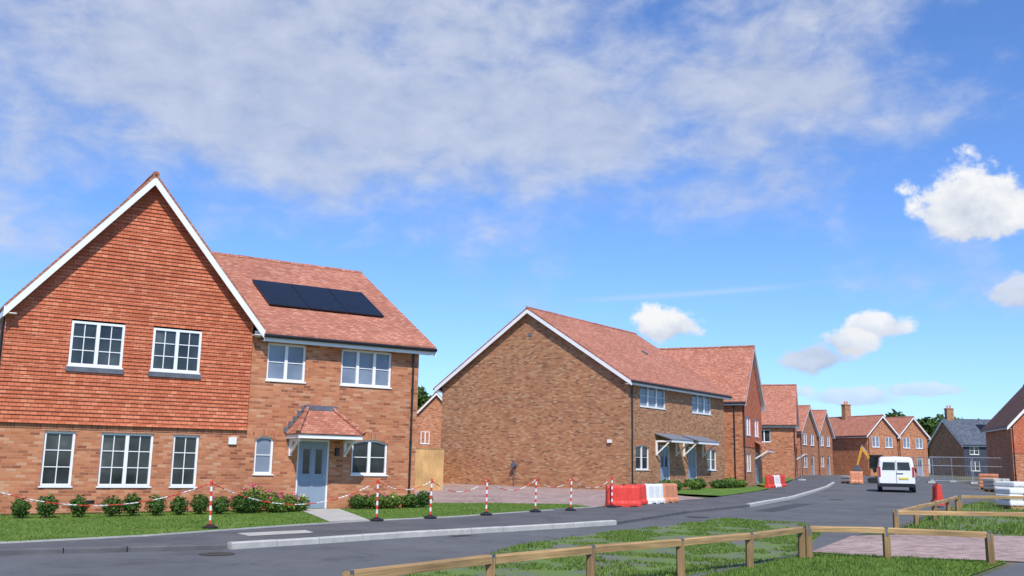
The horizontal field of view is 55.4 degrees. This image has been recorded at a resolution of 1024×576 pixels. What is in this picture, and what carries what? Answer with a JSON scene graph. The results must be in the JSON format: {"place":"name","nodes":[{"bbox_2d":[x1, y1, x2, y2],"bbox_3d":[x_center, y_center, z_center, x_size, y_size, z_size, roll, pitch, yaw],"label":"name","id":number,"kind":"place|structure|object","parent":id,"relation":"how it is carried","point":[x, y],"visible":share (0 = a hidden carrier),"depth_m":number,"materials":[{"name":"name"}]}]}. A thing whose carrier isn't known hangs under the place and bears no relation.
{"place":"outdoors","nodes":[
{"label":"outdoors","id":0,"kind":"place"},
{"bbox_2d":[0,502,590,541],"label":"lawn","id":1,"kind":"structure","parent":0,"point":[31,518],"depth_m":22.46,"materials":[{"name":"green plant"}]},
{"bbox_2d":[10,497,31,517],"bbox_3d":[-11.382,5.102,22.566,0.474,0.527,0.492,1,-10,0],"label":"box shrub","id":2,"kind":"object","parent":1,"relation":"on","point":[19,507],"visible":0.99,"depth_m":22.47,"materials":[{"name":"green plant"}]},
{"bbox_2d":[34,493,58,517],"bbox_3d":[-10.887,5.113,22.825,0.543,0.636,0.521,-9,-14,43],"label":"box shrub","id":3,"kind":"object","parent":1,"relation":"on","point":[42,507],"visible":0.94,"depth_m":22.73,"materials":[{"name":"green plant"}]},
{"bbox_2d":[67,494,88,516],"bbox_3d":[-10.336,5.208,23.252,0.460,0.562,0.517,1,-10,0],"label":"box shrub","id":4,"kind":"object","parent":1,"relation":"on","point":[77,500],"visible":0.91,"depth_m":23.16,"materials":[{"name":"green plant"}]},
{"bbox_2d":[101,495,123,516],"bbox_3d":[-9.697,5.286,23.620,0.567,0.548,0.643,1,-10,0],"label":"box shrub","id":5,"kind":"object","parent":1,"relation":"on","point":[113,510],"visible":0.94,"depth_m":23.53,"materials":[{"name":"green plant"}]},
{"bbox_2d":[121,493,141,515],"bbox_3d":[-9.311,5.295,23.833,0.476,0.612,0.532,1,-10,0],"label":"box shrub","id":6,"kind":"object","parent":1,"relation":"on","point":[131,509],"visible":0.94,"depth_m":23.77,"materials":[{"name":"green plant"}]},
{"bbox_2d":[144,494,167,515],"bbox_3d":[-8.868,5.397,24.225,0.578,0.559,0.524,-4,-12,27],"label":"box shrub","id":7,"kind":"object","parent":1,"relation":"on","point":[157,507],"visible":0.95,"depth_m":24.12,"materials":[{"name":"green plant"}]},
{"bbox_2d":[169,495,188,514],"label":"box shrub","id":8,"kind":"object","parent":1,"relation":"on","point":[180,504],"visible":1,"depth_m":24.52,"materials":[{"name":"green plant"}]},
{"bbox_2d":[189,494,209,513],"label":"box shrub","id":9,"kind":"object","parent":1,"relation":"on","point":[200,505],"visible":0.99,"depth_m":24.90,"materials":[{"name":"green plant"}]},
{"bbox_2d":[202,480,217,528],"bbox_3d":[-6.397,4.591,20.689,0.340,1.000,0.340,-6,-11,26],"label":"barrier post","id":10,"kind":"object","parent":1,"relation":"on","point":[210,526],"visible":1,"depth_m":20.65,"materials":[{"name":"red plastic"}]},
{"bbox_2d":[0,483,210,505],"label":"barrier chain","id":11,"kind":"object","parent":10,"relation":"attached to","point":[101,505],"visible":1,"depth_m":19.08,"materials":[{"name":"red plastic"}]},
{"bbox_2d":[212,496,231,513],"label":"box shrub","id":12,"kind":"object","parent":1,"relation":"on","point":[218,506],"visible":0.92,"depth_m":25.02,"materials":[{"name":"green plant"}]},
{"bbox_2d":[232,492,250,513],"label":"box shrub","id":13,"kind":"object","parent":1,"relation":"on","point":[240,505],"visible":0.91,"depth_m":25.48,"materials":[{"name":"green plant"}]},
{"bbox_2d":[266,495,288,512],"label":"rose bush","id":14,"kind":"object","parent":1,"relation":"on","point":[275,508],"visible":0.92,"depth_m":25.95,"materials":[{"name":"green plant"}]},
{"bbox_2d":[283,492,300,511],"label":"rose bush","id":15,"kind":"object","parent":1,"relation":"on","point":[289,499],"visible":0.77,"depth_m":26.56,"materials":[{"name":"green plant"}]},
{"bbox_2d":[346,494,370,508],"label":"garden shrub","id":16,"kind":"object","parent":1,"relation":"on","point":[359,501],"visible":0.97,"depth_m":28.38,"materials":[{"name":"green plant"}]},
{"bbox_2d":[364,491,388,508],"bbox_3d":[-3.969,6.249,28.668,0.760,0.552,0.765,5,-11,-23],"label":"garden shrub","id":17,"kind":"object","parent":1,"relation":"on","point":[372,502],"visible":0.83,"depth_m":28.51,"materials":[{"name":"green plant"}]},
{"bbox_2d":[380,492,405,508],"bbox_3d":[-3.566,6.342,29.059,0.741,0.513,0.708,7,-12,-29],"label":"garden shrub","id":18,"kind":"object","parent":1,"relation":"on","point":[395,500],"visible":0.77,"depth_m":28.92,"materials":[{"name":"green plant"}]},
{"bbox_2d":[302,509,367,521],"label":"garden path","id":19,"kind":"structure","parent":0,"point":[330,515],"depth_m":25.45,"materials":[{"name":"concrete"}]},
{"bbox_2d":[0,475,831,548],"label":"pavement","id":20,"kind":"structure","parent":0,"point":[797,486],"depth_m":23.60,"materials":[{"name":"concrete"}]},
{"bbox_2d":[239,530,311,535],"bbox_3d":[-4.763,4.991,19.862,1.717,0.020,0.710,11,-14,-43],"label":"paving slab","id":21,"kind":"object","parent":20,"relation":"in","point":[274,532],"depth_m":19.86,"materials":[{"name":"concrete"}]},
{"bbox_2d":[0,506,596,543],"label":"path edging","id":22,"kind":"object","parent":20,"relation":"on","point":[252,528],"visible":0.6,"depth_m":20.38,"materials":[{"name":"concrete"}]},
{"bbox_2d":[605,484,641,506],"bbox_3d":[3.717,6.928,32.510,1.250,0.730,0.430,5,-11,-20],"label":"water filled barrier","id":23,"kind":"object","parent":20,"relation":"on","point":[624,495],"visible":0.96,"depth_m":32.39,"materials":[{"name":"red plastic"}]},
{"bbox_2d":[645,483,664,503],"bbox_3d":[5.089,7.399,35.114,0.430,0.730,1.250,-6,-13,35],"label":"water filled barrier","id":24,"kind":"object","parent":20,"relation":"on","point":[654,494],"visible":0.84,"depth_m":34.95,"materials":[{"name":"white plastic"}]},
{"bbox_2d":[660,482,678,502],"bbox_3d":[5.809,7.591,36.167,0.430,0.730,1.250,-6,-12,32],"label":"water filled barrier","id":25,"kind":"object","parent":20,"relation":"on","point":[670,493],"visible":0.81,"depth_m":36.00,"materials":[{"name":"orange plastic"}]},
{"bbox_2d":[0,475,993,575],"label":"road","id":26,"kind":"structure","parent":0,"point":[866,504],"depth_m":18.09,"materials":[{"name":"grey asphalt"}]},
{"bbox_2d":[227,520,616,548],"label":"kerb","id":27,"kind":"structure","parent":26,"relation":"on","point":[318,540],"depth_m":20.23,"materials":[{"name":"concrete"}]},
{"bbox_2d":[746,482,834,506],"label":"kerb","id":28,"kind":"structure","parent":26,"relation":"on","point":[752,504],"depth_m":42.13,"materials":[{"name":"concrete"}]},
{"bbox_2d":[854,445,882,482],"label":"mini excavator","id":29,"kind":"object","parent":26,"relation":"on","point":[873,460],"visible":0.53,"depth_m":75.14,"materials":[{"name":"metal"}]},
{"bbox_2d":[873,456,916,492],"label":"white van","id":30,"kind":"object","parent":26,"relation":"on","point":[893,471],"visible":1,"depth_m":54.34,"materials":[{"name":"paint"}]},
{"bbox_2d":[910,457,956,481],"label":"temporary fence","id":31,"kind":"object","parent":26,"relation":"on","point":[950,480],"visible":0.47,"depth_m":86.80,"materials":[{"name":"metal"}]},
{"bbox_2d":[0,0,1023,470],"label":"sky","id":32,"kind":"structure","parent":0,"point":[833,189],"materials":[{"name":"blue"}]},
{"bbox_2d":[63,473,1023,575],"bbox_3d":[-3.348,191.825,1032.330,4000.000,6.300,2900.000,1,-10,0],"label":"ground","id":33,"kind":"structure","parent":0,"point":[995,568],"depth_m":43.69,"materials":[{"name":"grey asphalt"}]},
{"bbox_2d":[0,544,226,554],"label":"dropped kerb","id":34,"kind":"structure","parent":33,"relation":"on","point":[69,550],"depth_m":16.43,"materials":[{"name":"concrete"}]},
{"bbox_2d":[0,316,418,513],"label":"walls","id":35,"kind":"structure","parent":33,"relation":"on","point":[274,407],"depth_m":27.70,"materials":[{"name":"orange brick"}]},
{"bbox_2d":[0,422,244,434],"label":"brick band","id":36,"kind":"object","parent":35,"relation":"attached to","point":[86,427],"visible":1,"depth_m":25.46,"materials":[{"name":"red brick"}]},
{"bbox_2d":[0,186,252,429],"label":"tile hanging","id":37,"kind":"object","parent":35,"relation":"attached to","point":[141,267],"visible":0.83,"depth_m":26.03,"materials":[{"name":"tile"}]},
{"bbox_2d":[65,366,200,378],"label":"lead sill","id":38,"kind":"structure","parent":37,"relation":"attached to","point":[117,371],"depth_m":25.59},
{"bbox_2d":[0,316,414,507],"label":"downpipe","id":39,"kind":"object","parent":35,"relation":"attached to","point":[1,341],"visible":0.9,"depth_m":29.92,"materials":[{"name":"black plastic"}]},
{"bbox_2d":[38,320,391,487],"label":"window frames","id":40,"kind":"structure","parent":35,"relation":"attached to","point":[173,370],"depth_m":26.24,"materials":[{"name":"white plastic"}]},
{"bbox_2d":[42,323,384,483],"bbox_3d":[-7.771,3.412,27.236,9.540,4.200,0.120,8,-12,-32],"label":"window glass","id":41,"kind":"object","parent":40,"relation":"in","point":[359,465],"visible":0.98,"depth_m":25.68,"materials":[{"name":"glass"}]},
{"bbox_2d":[255,345,388,471],"bbox_3d":[-5.522,3.617,28.758,4.140,3.720,0.014,8,-12,-32],"label":"window glass","id":42,"kind":"object","parent":40,"relation":"attached to","point":[275,369],"visible":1,"depth_m":28.52,"materials":[{"name":"grey glass"}]},
{"bbox_2d":[42,424,391,444],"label":"brick arches","id":43,"kind":"structure","parent":35,"relation":"attached to","point":[266,433],"depth_m":27.41,"materials":[{"name":"red brick"}]},
{"bbox_2d":[0,174,435,348],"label":"roof","id":44,"kind":"structure","parent":35,"relation":"on","point":[394,325],"depth_m":30.82,"materials":[{"name":"tile"}]},
{"bbox_2d":[124,171,361,273],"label":"ridge tiles","id":45,"kind":"object","parent":44,"relation":"on","point":[243,256],"visible":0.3,"depth_m":34.12,"materials":[{"name":"ceramic"}]},
{"bbox_2d":[252,279,383,316],"bbox_3d":[-6.290,0.331,31.645,3.850,1.080,1.894,8,-12,-32],"label":"solar frame","id":46,"kind":"object","parent":44,"relation":"on","point":[316,308],"visible":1,"depth_m":31.07,"materials":[{"name":"black metal"}]},
{"bbox_2d":[253,279,382,315],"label":"solar panels","id":47,"kind":"object","parent":46,"relation":"in","point":[311,296],"visible":1,"depth_m":31.58,"materials":[{"name":"black glass"}]},
{"bbox_2d":[0,178,435,356],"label":"fascia","id":48,"kind":"structure","parent":35,"relation":"attached to","point":[61,261],"depth_m":26.80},
{"bbox_2d":[264,333,436,351],"bbox_3d":[-7.952,2.489,34.012,5.550,0.110,12.030,8,-12,-32],"label":"gutter","id":49,"kind":"object","parent":48,"relation":"attached to","point":[347,342],"visible":0.5,"depth_m":28.93,"materials":[{"name":"black plastic"}]},
{"bbox_2d":[284,405,337,432],"bbox_3d":[-5.612,3.847,28.458,2.102,0.804,0.137,8,-12,-32],"label":"canopy flashing","id":50,"kind":"object","parent":35,"relation":"attached to","point":[318,408],"visible":0.65,"depth_m":28.28,"materials":[{"name":"grey metal"}]},
{"bbox_2d":[295,439,329,508],"bbox_3d":[-5.806,5.441,28.222,0.980,2.070,0.070,8,-12,-32],"label":"door frame","id":51,"kind":"object","parent":35,"relation":"attached to","point":[328,441],"visible":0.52,"depth_m":28.37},
{"bbox_2d":[296,441,327,508],"bbox_3d":[-5.812,5.457,28.227,0.880,2.000,0.052,8,-12,-32],"label":"door","id":52,"kind":"structure","parent":51,"relation":"in","point":[311,485],"depth_m":28.23,"materials":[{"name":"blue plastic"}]},
{"bbox_2d":[302,449,321,473],"bbox_3d":[-5.796,5.037,28.290,0.581,0.707,0.002,8,-12,-32],"label":"door glass","id":53,"kind":"object","parent":52,"relation":"in","point":[306,461],"visible":1,"depth_m":28.28,"materials":[{"name":"grey glass"}]},
{"bbox_2d":[286,434,362,456],"bbox_3d":[-5.398,4.535,27.979,1.940,0.599,0.967,8,-12,-32],"label":"canopy frame","id":54,"kind":"object","parent":35,"relation":"attached to","point":[296,439],"visible":1,"depth_m":27.76,"materials":[{"name":"white wood"}]},
{"bbox_2d":[285,406,365,435],"bbox_3d":[-5.364,3.815,28.078,2.123,0.866,1.050,8,-12,-32],"label":"porch canopy","id":55,"kind":"object","parent":35,"relation":"attached to","point":[334,421],"visible":1,"depth_m":28.01,"materials":[{"name":"tile"}]},
{"bbox_2d":[416,444,440,447],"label":"walls","id":56,"kind":"structure","parent":33,"relation":"on","point":[427,446],"depth_m":89.05,"materials":[{"name":"orange brick"}]},
{"bbox_2d":[416,395,441,444],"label":"wall","id":57,"kind":"structure","parent":56,"relation":"attached to","point":[429,415],"depth_m":89.43,"materials":[{"name":"orange brick"}]},
{"bbox_2d":[415,448,443,489],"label":"wooden fence","id":58,"kind":"object","parent":33,"relation":"on","point":[429,463],"visible":0.22,"depth_m":43.60,"materials":[{"name":"beige wood"}]},
{"bbox_2d":[342,526,805,575],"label":"timber rail fence","id":59,"kind":"object","parent":33,"relation":"on","point":[489,561],"visible":0.91,"depth_m":12.98,"materials":[{"name":"brown wood"}]},
{"bbox_2d":[441,313,724,489],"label":"walls","id":60,"kind":"structure","parent":33,"relation":"on","point":[545,405],"depth_m":51.20,"materials":[{"name":"brick"}]},
{"bbox_2d":[434,308,730,395],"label":"roof","id":61,"kind":"structure","parent":60,"relation":"on","point":[620,352],"depth_m":53.69,"materials":[{"name":"tile"}]},
{"bbox_2d":[434,309,730,399],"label":"fascia","id":62,"kind":"structure","parent":60,"relation":"attached to","point":[549,326],"depth_m":51.83,"materials":[{"name":"white plastic"}]},
{"bbox_2d":[433,380,731,397],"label":"gutter","id":63,"kind":"object","parent":62,"relation":"attached to","point":[653,384],"visible":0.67,"depth_m":51.59,"materials":[{"name":"black plastic"}]},
{"bbox_2d":[636,387,717,470],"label":"window frames","id":64,"kind":"structure","parent":60,"relation":"attached to","point":[697,412],"depth_m":51.07,"materials":[{"name":"white plastic"}]},
{"bbox_2d":[640,386,708,413],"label":"window glass","id":65,"kind":"object","parent":64,"relation":"attached to","point":[651,399],"visible":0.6,"depth_m":50.83,"materials":[{"name":"grey glass"}]},
{"bbox_2d":[636,446,714,468],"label":"window glass","id":66,"kind":"object","parent":64,"relation":"in","point":[644,460],"visible":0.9,"depth_m":48.96,"materials":[{"name":"grey glass"}]},
{"bbox_2d":[656,440,718,456],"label":"canopy frame","id":67,"kind":"object","parent":60,"relation":"attached to","point":[687,443],"visible":1,"depth_m":51.51,"materials":[{"name":"white wood"}]},
{"bbox_2d":[655,433,719,442],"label":"door canopy","id":68,"kind":"object","parent":67,"relation":"on","point":[678,437],"visible":1,"depth_m":51.34,"materials":[{"name":"grey metal"}]},
{"bbox_2d":[399,517,821,575],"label":"weedy verge","id":69,"kind":"structure","parent":33,"relation":"on","point":[765,545],"depth_m":17.50,"materials":[{"name":"green plant"}]},
{"bbox_2d":[616,504,749,524],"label":"dropped kerb","id":70,"kind":"structure","parent":33,"relation":"on","point":[634,519],"depth_m":29.73,"materials":[{"name":"concrete"}]},
{"bbox_2d":[723,405,762,485],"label":"walls","id":71,"kind":"structure","parent":33,"relation":"on","point":[729,447],"depth_m":61.67,"materials":[{"name":"orange brick"}]},
{"bbox_2d":[661,347,765,407],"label":"roof","id":72,"kind":"structure","parent":71,"relation":"on","point":[727,370],"depth_m":64.77,"materials":[{"name":"tile"}]},
{"bbox_2d":[723,349,765,411],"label":"fascia","id":73,"kind":"structure","parent":71,"relation":"attached to","point":[754,362],"depth_m":66.64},
{"bbox_2d":[743,364,761,448],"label":"wall","id":74,"kind":"structure","parent":71,"relation":"attached to","point":[752,409],"depth_m":65.06,"materials":[{"name":"ceramic"}]},
{"bbox_2d":[762,427,797,478],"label":"walls","id":75,"kind":"structure","parent":33,"relation":"on","point":[780,460],"depth_m":87.27,"materials":[{"name":"orange brick"}]},
{"bbox_2d":[761,385,799,428],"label":"roof","id":76,"kind":"structure","parent":75,"relation":"on","point":[781,404],"depth_m":89.18,"materials":[{"name":"tile"}]},
{"bbox_2d":[797,434,817,476],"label":"walls","id":77,"kind":"structure","parent":33,"relation":"on","point":[807,470],"depth_m":100.41,"materials":[{"name":"orange brick"}]},
{"bbox_2d":[800,413,816,452],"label":"wall","id":78,"kind":"structure","parent":77,"relation":"attached to","point":[808,429],"depth_m":102.50,"materials":[{"name":"orange brick"}]},
{"bbox_2d":[816,436,833,474],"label":"walls","id":79,"kind":"structure","parent":33,"relation":"on","point":[824,470],"depth_m":108.61,"materials":[{"name":"orange brick"}]},
{"bbox_2d":[817,416,832,453],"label":"wall","id":80,"kind":"structure","parent":79,"relation":"attached to","point":[825,431],"depth_m":109.83,"materials":[{"name":"orange brick"}]},
{"bbox_2d":[688,551,1006,575],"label":"grass verge","id":81,"kind":"object","parent":33,"relation":"on","point":[886,573],"depth_m":15.82,"materials":[{"name":"green plant"}]},
{"bbox_2d":[805,525,994,564],"bbox_3d":[6.826,4.661,17.301,3.151,0.791,0.409,-1,-11,11],"label":"timber rail fence","id":82,"kind":"object","parent":81,"relation":"on","point":[886,532],"visible":0.73,"depth_m":17.40,"materials":[{"name":"brown wood"}]},
{"bbox_2d":[832,437,897,475],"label":"walls","id":83,"kind":"structure","parent":33,"relation":"on","point":[846,451],"depth_m":113.02,"materials":[{"name":"orange brick"}]},
{"bbox_2d":[835,416,900,438],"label":"fascia","id":84,"kind":"structure","parent":83,"relation":"attached to","point":[888,423],"depth_m":112.28,"materials":[{"name":"white wood"}]},
{"bbox_2d":[829,415,900,436],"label":"roof","id":85,"kind":"structure","parent":84,"relation":"attached to","point":[857,426],"depth_m":113.97,"materials":[{"name":"tile"}]},
{"bbox_2d":[867,418,897,453],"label":"wall","id":86,"kind":"structure","parent":83,"relation":"attached to","point":[882,429],"depth_m":111.87,"materials":[{"name":"orange brick"}]},
{"bbox_2d":[897,439,928,475],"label":"walls","id":87,"kind":"structure","parent":33,"relation":"on","point":[925,464],"depth_m":113.77,"materials":[{"name":"orange brick"}]},
{"bbox_2d":[886,417,930,437],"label":"roof","id":88,"kind":"structure","parent":87,"relation":"on","point":[899,425],"depth_m":114.52,"materials":[{"name":"tile"}]},
{"bbox_2d":[898,420,927,454],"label":"wall","id":89,"kind":"structure","parent":87,"relation":"attached to","point":[913,431],"depth_m":113.90,"materials":[{"name":"orange brick"}]},
{"bbox_2d":[813,534,1023,561],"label":"block paving","id":90,"kind":"structure","parent":33,"relation":"on","point":[1009,548],"depth_m":20.07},
{"bbox_2d":[917,417,939,455],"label":"oak tree","id":91,"kind":"object","parent":33,"relation":"on","point":[928,425],"visible":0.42,"depth_m":161.07,"materials":[{"name":"green plant"}]},
{"bbox_2d":[929,423,964,475],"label":"side walls","id":92,"kind":"structure","parent":33,"relation":"on","point":[944,442],"depth_m":124.62,"materials":[{"name":"brick"}]},
{"bbox_2d":[927,420,985,447],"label":"fascia","id":93,"kind":"structure","parent":92,"relation":"attached to","point":[935,432],"depth_m":125.89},
{"bbox_2d":[927,419,989,444],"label":"roof","id":94,"kind":"structure","parent":93,"relation":"attached to","point":[966,432],"depth_m":123.16,"materials":[{"name":"tile"}]},
{"bbox_2d":[899,500,1023,535],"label":"grass verge","id":95,"kind":"object","parent":33,"relation":"on","point":[998,520],"depth_m":28.64,"materials":[{"name":"plant"}]},
{"bbox_2d":[893,495,1023,534],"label":"timber rail fence","id":96,"kind":"object","parent":95,"relation":"on","point":[914,511],"visible":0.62,"depth_m":23.81,"materials":[{"name":"brown wood"}]},
{"bbox_2d":[958,495,1023,510],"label":"timber rail fence","id":97,"kind":"object","parent":95,"relation":"on","point":[987,497],"visible":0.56,"depth_m":35.07,"materials":[{"name":"brown wood"}]},
{"bbox_2d":[995,488,1023,509],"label":"wrapped pallet","id":98,"kind":"object","parent":95,"relation":"on","point":[1015,503],"visible":0.83,"depth_m":36.70,"materials":[{"name":"white plastic"}]},
{"bbox_2d":[995,481,1023,504],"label":"wrapped pallet","id":99,"kind":"object","parent":95,"relation":"on","point":[1008,484],"visible":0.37,"depth_m":38.58,"materials":[{"name":"white plastic"}]},
{"bbox_2d":[963,446,987,475],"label":"walls","id":100,"kind":"structure","parent":33,"relation":"on","point":[982,454],"depth_m":120.42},
{"bbox_2d":[983,562,1023,575],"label":"footpath","id":101,"kind":"structure","parent":33,"relation":"on","point":[1016,569],"depth_m":15.87,"materials":[{"name":"concrete"}]},
{"bbox_2d":[985,427,1023,481],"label":"walls","id":102,"kind":"structure","parent":33,"relation":"on","point":[999,446],"depth_m":80.83,"materials":[{"name":"orange brick"}]},
{"bbox_2d":[981,386,1023,430],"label":"roof","id":103,"kind":"structure","parent":102,"relation":"on","point":[1009,412],"depth_m":83.28,"materials":[{"name":"brown tile"}]},
{"bbox_2d":[1011,413,1023,453],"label":"wall","id":104,"kind":"structure","parent":102,"relation":"attached to","point":[1018,429],"depth_m":78.12,"materials":[{"name":"brick"}]},
{"bbox_2d":[414,483,702,506],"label":"driveway","id":105,"kind":"structure","parent":0,"point":[586,497],"depth_m":39.89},
{"bbox_2d":[677,487,766,495],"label":"lawn","id":106,"kind":"structure","parent":0,"point":[719,491],"depth_m":48.98,"materials":[{"name":"green plant"}]},
{"bbox_2d":[966,482,995,502],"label":"building site ground","id":107,"kind":"structure","parent":0,"point":[991,501],"depth_m":57.14,"materials":[{"name":"concrete"}]},
{"bbox_2d":[927,457,1007,483],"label":"temporary fence","id":108,"kind":"object","parent":107,"relation":"on","point":[971,482],"visible":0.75,"depth_m":79.47,"materials":[{"name":"metal"}]},
{"bbox_2d":[982,478,1009,491],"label":"wrapped pallet","id":109,"kind":"object","parent":107,"relation":"on","point":[990,483],"visible":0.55,"depth_m":58.65,"materials":[{"name":"plastic"}]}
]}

